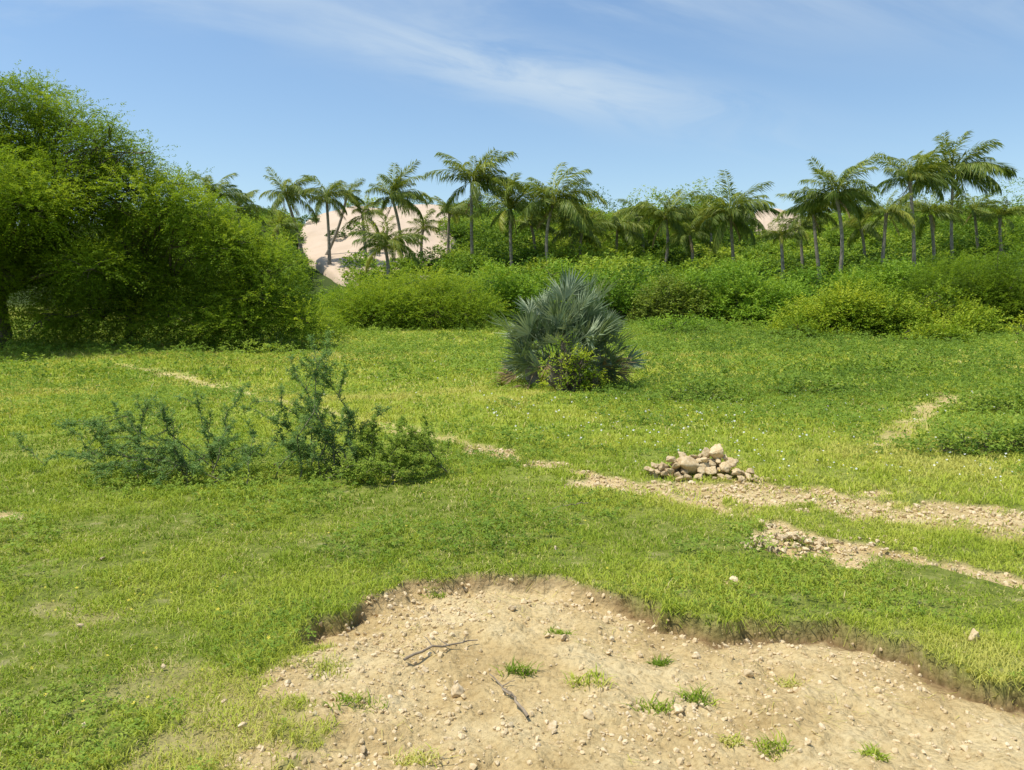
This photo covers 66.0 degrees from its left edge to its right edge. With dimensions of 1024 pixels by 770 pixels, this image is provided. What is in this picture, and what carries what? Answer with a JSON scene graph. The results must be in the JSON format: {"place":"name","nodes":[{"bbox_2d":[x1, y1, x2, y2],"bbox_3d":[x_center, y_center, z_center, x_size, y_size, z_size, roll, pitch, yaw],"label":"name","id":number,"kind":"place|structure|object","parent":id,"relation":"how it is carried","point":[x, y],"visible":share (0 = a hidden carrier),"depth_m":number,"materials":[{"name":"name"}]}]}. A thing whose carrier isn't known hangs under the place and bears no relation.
{"place":"outdoors","nodes":[
{"label":"outdoors","id":0,"kind":"place"},
{"bbox_2d":[241,329,294,350],"bbox_3d":[-8.399,-1.503,27.107,1.958,0.816,0.670,2,6,18],"label":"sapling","id":1,"kind":"object","parent":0,"point":[268,341],"visible":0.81,"depth_m":27.05,"materials":[{"name":"green plant"}]},
{"bbox_2d":[297,204,456,285],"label":"sand dune","id":2,"kind":"structure","parent":0,"point":[315,238],"depth_m":85.16,"materials":[{"name":"sand"}]},
{"bbox_2d":[7,226,949,312],"bbox_3d":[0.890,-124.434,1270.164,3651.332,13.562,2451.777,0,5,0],"label":"hill","id":3,"kind":"structure","parent":0,"point":[326,281],"depth_m":65.36,"materials":[{"name":"plant"}]},
{"bbox_2d":[186,172,254,268],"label":"coconut palm","id":4,"kind":"object","parent":3,"relation":"on","point":[222,186],"visible":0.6,"depth_m":60.60,"materials":[{"name":"green plant"}]},
{"bbox_2d":[207,189,272,245],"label":"coconut palm","id":5,"kind":"object","parent":3,"relation":"on","point":[255,209],"visible":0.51,"depth_m":64.85,"materials":[{"name":"green plant"}]},
{"bbox_2d":[255,207,305,241],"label":"coconut palm","id":6,"kind":"object","parent":3,"relation":"on","point":[288,225],"visible":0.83,"depth_m":68.68,"materials":[{"name":"green plant"}]},
{"bbox_2d":[259,167,321,271],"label":"coconut palm","id":7,"kind":"object","parent":3,"relation":"on","point":[290,193],"visible":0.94,"depth_m":72.53,"materials":[{"name":"green plant"}]},
{"bbox_2d":[300,175,365,264],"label":"coconut palm","id":8,"kind":"object","parent":3,"relation":"on","point":[326,195],"visible":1,"depth_m":71.36,"materials":[{"name":"green plant"}]},
{"bbox_2d":[325,178,363,254],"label":"coconut palm","id":9,"kind":"object","parent":3,"relation":"on","point":[340,221],"visible":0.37,"depth_m":76.71,"materials":[{"name":"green plant"}]},
{"bbox_2d":[341,189,384,255],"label":"coconut palm","id":10,"kind":"object","parent":3,"relation":"on","point":[361,209],"visible":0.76,"depth_m":72.73,"materials":[{"name":"green plant"}]},
{"bbox_2d":[347,204,429,279],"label":"coconut palm","id":11,"kind":"object","parent":3,"relation":"on","point":[397,244],"visible":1,"depth_m":61.03,"materials":[{"name":"green plant"}]},
{"bbox_2d":[364,159,434,270],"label":"coconut palm","id":12,"kind":"object","parent":3,"relation":"on","point":[401,197],"visible":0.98,"depth_m":68.47,"materials":[{"name":"green plant"}]},
{"bbox_2d":[401,208,446,257],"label":"coconut palm","id":13,"kind":"object","parent":3,"relation":"on","point":[426,227],"visible":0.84,"depth_m":73.56,"materials":[{"name":"green plant"}]},
{"bbox_2d":[430,195,479,250],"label":"coconut palm","id":14,"kind":"object","parent":3,"relation":"on","point":[455,211],"visible":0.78,"depth_m":75.75,"materials":[{"name":"green plant"}]},
{"bbox_2d":[423,147,523,270],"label":"coconut palm","id":15,"kind":"object","parent":3,"relation":"on","point":[484,180],"visible":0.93,"depth_m":69.11,"materials":[{"name":"green plant"}]},
{"bbox_2d":[469,172,554,270],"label":"coconut palm","id":16,"kind":"object","parent":3,"relation":"on","point":[510,201],"visible":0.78,"depth_m":67.27,"materials":[{"name":"green plant"}]},
{"bbox_2d":[503,203,560,260],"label":"coconut palm","id":17,"kind":"object","parent":3,"relation":"on","point":[530,220],"visible":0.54,"depth_m":71.85,"materials":[{"name":"green plant"}]},
{"bbox_2d":[87,177,1023,313],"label":"hillside scrub","id":18,"kind":"object","parent":3,"relation":"on","point":[488,241],"visible":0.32,"depth_m":72.66,"materials":[{"name":"green plant"}]},
{"bbox_2d":[508,162,607,268],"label":"coconut palm","id":19,"kind":"object","parent":3,"relation":"on","point":[569,203],"visible":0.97,"depth_m":64.87,"materials":[{"name":"green plant"}]},
{"bbox_2d":[551,207,615,260],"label":"coconut palm","id":20,"kind":"object","parent":3,"relation":"on","point":[576,236],"visible":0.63,"depth_m":68.44,"materials":[{"name":"green plant"}]},
{"bbox_2d":[587,211,651,256],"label":"coconut palm","id":21,"kind":"object","parent":3,"relation":"on","point":[623,227],"visible":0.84,"depth_m":72.12,"materials":[{"name":"green plant"}]},
{"bbox_2d":[613,198,663,251],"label":"coconut palm","id":22,"kind":"object","parent":3,"relation":"on","point":[634,215],"visible":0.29,"depth_m":77.08,"materials":[{"name":"green plant"}]},
{"bbox_2d":[620,189,708,261],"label":"coconut palm","id":23,"kind":"object","parent":3,"relation":"on","point":[677,213],"visible":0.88,"depth_m":68.22,"materials":[{"name":"green plant"}]},
{"bbox_2d":[662,206,721,271],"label":"coconut palm","id":24,"kind":"object","parent":3,"relation":"on","point":[694,230],"visible":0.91,"depth_m":67.09,"materials":[{"name":"green plant"}]},
{"bbox_2d":[682,194,732,253],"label":"coconut palm","id":25,"kind":"object","parent":3,"relation":"on","point":[722,197],"visible":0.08,"depth_m":75.62,"materials":[{"name":"green plant"}]},
{"bbox_2d":[686,169,782,260],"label":"coconut palm","id":26,"kind":"object","parent":3,"relation":"on","point":[744,210],"visible":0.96,"depth_m":63.95,"materials":[{"name":"green plant"}]},
{"bbox_2d":[756,217,802,278],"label":"coconut palm","id":27,"kind":"object","parent":3,"relation":"on","point":[781,234],"visible":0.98,"depth_m":61.05,"materials":[{"name":"green plant"}]},
{"bbox_2d":[772,214,826,267],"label":"coconut palm","id":28,"kind":"object","parent":3,"relation":"on","point":[803,225],"visible":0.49,"depth_m":68.88,"materials":[{"name":"green plant"}]},
{"bbox_2d":[774,186,852,278],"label":"coconut palm","id":29,"kind":"object","parent":3,"relation":"on","point":[822,215],"visible":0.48,"depth_m":60.03,"materials":[{"name":"green plant"}]},
{"bbox_2d":[786,152,888,270],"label":"coconut palm","id":30,"kind":"object","parent":3,"relation":"on","point":[851,198],"visible":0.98,"depth_m":56.73,"materials":[{"name":"green plant"}]},
{"bbox_2d":[830,205,890,263],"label":"coconut palm","id":31,"kind":"object","parent":3,"relation":"on","point":[857,232],"visible":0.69,"depth_m":66.91,"materials":[{"name":"green plant"}]},
{"bbox_2d":[848,189,918,264],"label":"coconut palm","id":32,"kind":"object","parent":3,"relation":"on","point":[895,211],"visible":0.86,"depth_m":58.86,"materials":[{"name":"green plant"}]},
{"bbox_2d":[870,141,963,265],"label":"coconut palm","id":33,"kind":"object","parent":3,"relation":"on","point":[927,177],"visible":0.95,"depth_m":61.41,"materials":[{"name":"green plant"}]},
{"bbox_2d":[904,187,965,258],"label":"coconut palm","id":34,"kind":"object","parent":3,"relation":"on","point":[925,208],"visible":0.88,"depth_m":66.75,"materials":[{"name":"green plant"}]},
{"bbox_2d":[899,130,1017,258],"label":"coconut palm","id":35,"kind":"object","parent":3,"relation":"on","point":[982,171],"visible":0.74,"depth_m":69.52,"materials":[{"name":"green plant"}]},
{"bbox_2d":[940,190,1002,257],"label":"coconut palm","id":36,"kind":"object","parent":3,"relation":"on","point":[974,212],"visible":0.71,"depth_m":75.81,"materials":[{"name":"green plant"}]},
{"bbox_2d":[972,196,1023,253],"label":"coconut palm","id":37,"kind":"object","parent":3,"relation":"on","point":[1001,213],"visible":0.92,"depth_m":72.67,"materials":[{"name":"green plant"}]},
{"bbox_2d":[0,311,1023,769],"bbox_3d":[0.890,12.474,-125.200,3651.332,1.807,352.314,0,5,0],"label":"ground","id":38,"kind":"structure","parent":0,"point":[44,635],"depth_m":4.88,"materials":[{"name":"plant"}]},
{"bbox_2d":[0,60,189,347],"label":"thorn tree","id":39,"kind":"object","parent":38,"relation":"on","point":[35,206],"visible":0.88,"depth_m":26.34,"materials":[{"name":"green plant"}]},
{"bbox_2d":[7,381,276,485],"bbox_3d":[-3.571,0.490,7.583,2.680,0.978,1.189,0,5,0],"label":"thorny shrub","id":40,"kind":"object","parent":38,"relation":"on","point":[181,462],"visible":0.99,"depth_m":7.60,"materials":[{"name":"green plant"}]},
{"bbox_2d":[0,153,283,352],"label":"thorn tree","id":41,"kind":"object","parent":38,"relation":"on","point":[133,314],"visible":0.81,"depth_m":27.40,"materials":[{"name":"green plant"}]},
{"bbox_2d":[169,209,342,351],"bbox_3d":[-9.251,-3.744,28.337,6.116,5.279,5.824,-1,5,-15],"label":"thorn tree","id":42,"kind":"object","parent":38,"relation":"on","point":[257,310],"visible":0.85,"depth_m":27.60,"materials":[{"name":"green plant"}]},
{"bbox_2d":[238,328,394,481],"bbox_3d":[-1.973,0.195,7.731,1.540,1.515,0.876,0,5,0],"label":"thorny shrub","id":43,"kind":"object","parent":38,"relation":"on","point":[296,445],"visible":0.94,"depth_m":7.79,"materials":[{"name":"green plant"}]},
{"bbox_2d":[271,294,364,339],"bbox_3d":[-8.429,-2.762,32.975,4.711,2.074,3.446,0,5,0],"label":"feathery bush","id":44,"kind":"object","parent":38,"relation":"on","point":[336,322],"visible":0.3,"depth_m":32.81,"materials":[{"name":"green plant"}]},
{"bbox_2d":[312,280,362,319],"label":"bush","id":45,"kind":"object","parent":38,"relation":"on","point":[338,287],"visible":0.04,"depth_m":43.55,"materials":[{"name":"green plant"}]},
{"bbox_2d":[323,414,453,484],"bbox_3d":[-1.146,0.628,7.585,1.249,0.657,0.902,-4,7,-37],"label":"leafy shrub","id":46,"kind":"object","parent":38,"relation":"on","point":[391,461],"visible":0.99,"depth_m":7.57,"materials":[{"name":"green plant"}]},
{"bbox_2d":[305,261,517,332],"bbox_3d":[-5.343,-4.375,40.297,11.470,4.201,7.154,0,5,0],"label":"feathery bush","id":47,"kind":"object","parent":38,"relation":"on","point":[381,304],"visible":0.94,"depth_m":39.70,"materials":[{"name":"green plant"}]},
{"bbox_2d":[456,257,571,321],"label":"bush","id":48,"kind":"object","parent":38,"relation":"on","point":[521,290],"visible":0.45,"depth_m":44.99,"materials":[{"name":"green plant"}]},
{"bbox_2d":[30,380,1009,703],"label":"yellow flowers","id":49,"kind":"object","parent":38,"relation":"on","point":[328,532],"visible":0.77,"depth_m":4.98,"materials":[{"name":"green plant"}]},
{"bbox_2d":[486,264,648,388],"bbox_3d":[1.184,-1.102,16.465,3.272,2.917,3.436,2,6,21],"label":"fan palm","id":50,"kind":"object","parent":38,"relation":"on","point":[565,320],"visible":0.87,"depth_m":15.95,"materials":[{"name":"green plant"}]},
{"bbox_2d":[535,332,601,391],"bbox_3d":[1.069,-0.379,15.037,1.293,1.287,0.899,-1,5,-13],"label":"leafy bush","id":51,"kind":"object","parent":38,"relation":"on","point":[568,381],"visible":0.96,"depth_m":14.99,"materials":[{"name":"green plant"}]},
{"bbox_2d":[524,255,627,315],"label":"bush","id":52,"kind":"object","parent":38,"relation":"on","point":[555,266],"visible":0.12,"depth_m":47.38,"materials":[{"name":"green plant"}]},
{"bbox_2d":[577,364,615,392],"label":"leafy bush","id":53,"kind":"object","parent":38,"relation":"on","point":[593,381],"visible":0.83,"depth_m":15.03,"materials":[{"name":"green plant"}]},
{"bbox_2d":[565,259,674,321],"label":"bush","id":54,"kind":"object","parent":38,"relation":"on","point":[625,299],"visible":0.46,"depth_m":45.54,"materials":[{"name":"green plant"}]},
{"bbox_2d":[220,573,1023,769],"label":"dirt pit","id":55,"kind":"object","parent":38,"relation":"on","point":[529,644],"visible":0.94,"depth_m":3.42,"materials":[{"name":"soil"}]},
{"bbox_2d":[322,687,387,712],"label":"grass tuft","id":56,"kind":"object","parent":55,"relation":"on","point":[345,700],"visible":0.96,"depth_m":3.24,"materials":[{"name":"plant"}]},
{"bbox_2d":[386,742,467,767],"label":"grass tuft","id":57,"kind":"object","parent":55,"relation":"on","point":[414,758],"visible":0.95,"depth_m":2.86,"materials":[{"name":"plant"}]},
{"bbox_2d":[421,577,445,598],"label":"grass tuft","id":58,"kind":"object","parent":55,"relation":"on","point":[435,594],"visible":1,"depth_m":4.75,"materials":[{"name":"plant"}]},
{"bbox_2d":[403,635,477,660],"bbox_3d":[-0.357,1.249,3.816,0.431,0.073,0.082,-4,7,-39],"label":"dry stick","id":59,"kind":"object","parent":55,"relation":"on","point":[422,651],"visible":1,"depth_m":3.77,"materials":[{"name":"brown wood"}]},
{"bbox_2d":[451,683,463,697],"bbox_3d":[-0.238,1.324,3.406,0.062,0.048,0.067,-19,21,-11],"label":"stone","id":60,"kind":"object","parent":55,"relation":"on","point":[457,689],"visible":1,"depth_m":3.39,"materials":[{"name":"stone"}]},
{"bbox_2d":[489,673,528,717],"bbox_3d":[-0.008,1.302,3.365,0.084,0.058,0.442,-1,5,-14],"label":"dry stick","id":61,"kind":"object","parent":55,"relation":"on","point":[508,692],"visible":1,"depth_m":3.31,"materials":[{"name":"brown wood"}]},
{"bbox_2d":[489,657,543,677],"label":"grass tuft","id":62,"kind":"object","parent":55,"relation":"on","point":[512,669],"visible":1,"depth_m":3.57,"materials":[{"name":"plant"}]},
{"bbox_2d":[543,626,581,634],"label":"grass tuft","id":63,"kind":"object","parent":55,"relation":"on","point":[560,631],"visible":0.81,"depth_m":4.08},
{"bbox_2d":[582,709,594,720],"bbox_3d":[0.311,1.339,3.193,0.044,0.054,0.040,-36,-8,-31],"label":"stone","id":64,"kind":"object","parent":55,"relation":"on","point":[588,714],"visible":1,"depth_m":3.18,"materials":[{"name":"stone"}]},
{"bbox_2d":[560,665,617,690],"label":"grass tuft","id":65,"kind":"object","parent":55,"relation":"on","point":[588,681],"visible":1,"depth_m":3.45,"materials":[{"name":"plant"}]},
{"bbox_2d":[622,691,682,715],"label":"grass tuft","id":66,"kind":"object","parent":55,"relation":"on","point":[663,708],"visible":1,"depth_m":3.29,"materials":[{"name":"plant"}]},
{"bbox_2d":[645,653,676,666],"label":"grass tuft","id":67,"kind":"object","parent":55,"relation":"on","point":[662,663],"visible":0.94,"depth_m":3.79,"materials":[{"name":"plant"}]},
{"bbox_2d":[673,703,683,713],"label":"stone","id":68,"kind":"object","parent":55,"relation":"on","point":[677,708],"visible":0.99,"depth_m":3.27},
{"bbox_2d":[668,682,725,706],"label":"grass tuft","id":69,"kind":"object","parent":55,"relation":"on","point":[692,696],"visible":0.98,"depth_m":3.38,"materials":[{"name":"plant"}]},
{"bbox_2d":[712,730,747,747],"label":"grass tuft","id":70,"kind":"object","parent":55,"relation":"on","point":[734,741],"visible":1,"depth_m":3.06,"materials":[{"name":"plant"}]},
{"bbox_2d":[743,669,753,677],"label":"stone","id":71,"kind":"object","parent":55,"relation":"on","point":[748,673],"visible":0.99,"depth_m":3.63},
{"bbox_2d":[749,729,795,761],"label":"grass tuft","id":72,"kind":"object","parent":55,"relation":"on","point":[775,743],"visible":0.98,"depth_m":3.01,"materials":[{"name":"plant"}]},
{"bbox_2d":[768,673,803,687],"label":"grass tuft","id":73,"kind":"object","parent":55,"relation":"on","point":[788,684],"visible":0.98,"depth_m":3.61,"materials":[{"name":"plant"}]},
{"bbox_2d":[851,739,893,762],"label":"grass tuft","id":74,"kind":"object","parent":55,"relation":"on","point":[874,752],"visible":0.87,"depth_m":2.94,"materials":[{"name":"plant"}]},
{"bbox_2d":[626,265,722,324],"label":"bush","id":75,"kind":"object","parent":38,"relation":"on","point":[670,301],"visible":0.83,"depth_m":43.13,"materials":[{"name":"green plant"}]},
{"bbox_2d":[354,359,1019,477],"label":"white flowers","id":76,"kind":"object","parent":38,"relation":"on","point":[743,432],"visible":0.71,"depth_m":10.29,"materials":[{"name":"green plant"}]},
{"bbox_2d":[678,455,700,474],"bbox_3d":[1.717,0.778,7.615,0.262,0.178,0.199,12,0,-10],"label":"rock","id":77,"kind":"object","parent":38,"relation":"on","point":[690,464],"visible":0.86,"depth_m":7.56,"materials":[{"name":"stone"}]},
{"bbox_2d":[637,306,742,332],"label":"bush","id":78,"kind":"object","parent":38,"relation":"on","point":[669,318],"visible":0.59,"depth_m":35.72,"materials":[{"name":"green plant"}]},
{"bbox_2d":[644,365,759,402],"bbox_3d":[3.392,0.007,14.342,2.255,0.746,1.268,0,5,0],"label":"weed clump","id":79,"kind":"object","parent":38,"relation":"on","point":[707,383],"visible":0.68,"depth_m":14.31,"materials":[{"name":"green plant"}]},
{"bbox_2d":[706,466,716,474],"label":"rock","id":80,"kind":"object","parent":38,"relation":"on","point":[711,470],"visible":0.98,"depth_m":7.54,"materials":[{"name":"stone"}]},
{"bbox_2d":[697,462,709,473],"bbox_3d":[1.847,0.802,7.581,0.121,0.067,0.164,33,47,13],"label":"rock","id":81,"kind":"object","parent":80,"relation":"on","point":[702,468],"visible":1,"depth_m":7.55,"materials":[{"name":"stone"}]},
{"bbox_2d":[647,250,817,324],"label":"bush","id":82,"kind":"object","parent":38,"relation":"on","point":[723,294],"visible":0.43,"depth_m":43.61,"materials":[{"name":"green plant"}]},
{"bbox_2d":[731,468,740,474],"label":"rock","id":83,"kind":"object","parent":38,"relation":"on","point":[736,471],"visible":1,"depth_m":7.52,"materials":[{"name":"stone"}]},
{"bbox_2d":[725,457,736,467],"bbox_3d":[2.123,0.750,7.623,0.107,0.090,0.103,-3,6,-28],"label":"rock","id":84,"kind":"object","parent":83,"relation":"on","point":[731,461],"visible":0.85,"depth_m":7.61,"materials":[{"name":"stone"}]},
{"bbox_2d":[718,461,730,471],"bbox_3d":[2.052,0.785,7.585,0.116,0.092,0.188,11,2,1],"label":"rock","id":85,"kind":"object","parent":84,"relation":"on","point":[725,466],"visible":1,"depth_m":7.53,"materials":[{"name":"stone"}]},
{"bbox_2d":[726,281,828,326],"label":"bush","id":86,"kind":"object","parent":38,"relation":"on","point":[757,312],"visible":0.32,"depth_m":42.12,"materials":[{"name":"green plant"}]},
{"bbox_2d":[750,364,856,395],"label":"weed clump","id":87,"kind":"object","parent":38,"relation":"on","point":[775,376],"visible":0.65,"depth_m":15.30,"materials":[{"name":"green plant"}]},
{"bbox_2d":[752,307,860,339],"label":"yellow green bush","id":88,"kind":"object","parent":38,"relation":"on","point":[812,323],"visible":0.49,"depth_m":33.52,"materials":[{"name":"green plant"}]},
{"bbox_2d":[772,262,901,298],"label":"bush","id":89,"kind":"object","parent":38,"relation":"on","point":[813,274],"visible":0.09,"depth_m":48.51,"materials":[{"name":"green plant"}]},
{"bbox_2d":[812,349,917,373],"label":"weed clump","id":90,"kind":"object","parent":38,"relation":"on","point":[843,365],"visible":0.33,"depth_m":20.66,"materials":[{"name":"green plant"}]},
{"bbox_2d":[829,254,946,300],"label":"bush","id":91,"kind":"object","parent":38,"relation":"on","point":[894,272],"visible":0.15,"depth_m":48.91,"materials":[{"name":"green plant"}]},
{"bbox_2d":[761,266,1015,338],"bbox_3d":[16.776,-3.616,35.727,11.008,3.796,6.121,0,5,0],"label":"yellow green bush","id":92,"kind":"object","parent":38,"relation":"on","point":[873,311],"visible":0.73,"depth_m":34.53,"materials":[{"name":"green plant"}]},
{"bbox_2d":[877,309,981,344],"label":"yellow green bush","id":93,"kind":"object","parent":38,"relation":"on","point":[949,329],"visible":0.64,"depth_m":31.59,"materials":[{"name":"green plant"}]},
{"bbox_2d":[884,218,1023,330],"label":"feathery bush","id":94,"kind":"object","parent":38,"relation":"on","point":[1006,296],"visible":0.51,"depth_m":38.73,"materials":[{"name":"green plant"}]},
{"bbox_2d":[891,411,1023,458],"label":"weed clump","id":95,"kind":"object","parent":38,"relation":"on","point":[1001,444],"visible":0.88,"depth_m":8.88,"materials":[{"name":"green plant"}]},
{"bbox_2d":[968,628,979,641],"bbox_3d":[2.263,1.242,3.866,0.071,0.083,0.058,-2,6,-22],"label":"stone","id":96,"kind":"object","parent":38,"relation":"on","point":[974,633],"visible":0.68,"depth_m":3.85,"materials":[{"name":"stone"}]},
{"bbox_2d":[934,376,1023,415],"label":"weed clump","id":97,"kind":"object","parent":38,"relation":"on","point":[1017,399],"visible":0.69,"depth_m":12.55,"materials":[{"name":"green plant"}]},
{"bbox_2d":[999,311,1023,338],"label":"yellow green bush","id":98,"kind":"object","parent":38,"relation":"on","point":[1019,329],"visible":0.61,"depth_m":31.83,"materials":[{"name":"green plant"}]},
{"bbox_2d":[0,365,1023,588],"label":"path","id":99,"kind":"structure","parent":0,"point":[968,569],"depth_m":6.58,"materials":[{"name":"soil"}]},
{"bbox_2d":[0,0,1023,223],"label":"sky","id":100,"kind":"structure","parent":0,"point":[663,94],"materials":[{"name":"blue"}]},
{"bbox_2d":[222,443,1023,769],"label":"gravel","id":101,"kind":"structure","parent":0,"point":[606,621],"depth_m":3.72,"materials":[{"name":"stone"}]},
{"bbox_2d":[242,569,1017,769],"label":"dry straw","id":102,"kind":"object","parent":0,"point":[631,653],"visible":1,"depth_m":3.44,"materials":[{"name":"beige plant"}]},
{"bbox_2d":[754,208,801,234],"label":"sand dune","id":103,"kind":"structure","parent":0,"point":[765,220],"depth_m":104.22,"materials":[{"name":"sand"}]},
{"label":"rock","id":104,"kind":"object","parent":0,"visible":0},
{"bbox_2d":[707,458,718,467],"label":"rock","id":105,"kind":"object","parent":104,"relation":"on","point":[713,460],"visible":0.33,"depth_m":7.68,"materials":[{"name":"stone"}]},
{"bbox_2d":[709,443,723,459],"bbox_3d":[1.981,0.652,7.688,0.156,0.162,0.173,-2,46,-23],"label":"rock","id":106,"kind":"object","parent":105,"relation":"on","point":[716,451],"visible":0.93,"depth_m":7.65,"materials":[{"name":"stone"}]},
{"bbox_2d":[701,447,710,457],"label":"rock","id":107,"kind":"object","parent":106,"relation":"on","point":[705,452],"visible":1,"depth_m":7.68,"materials":[{"name":"stone"}]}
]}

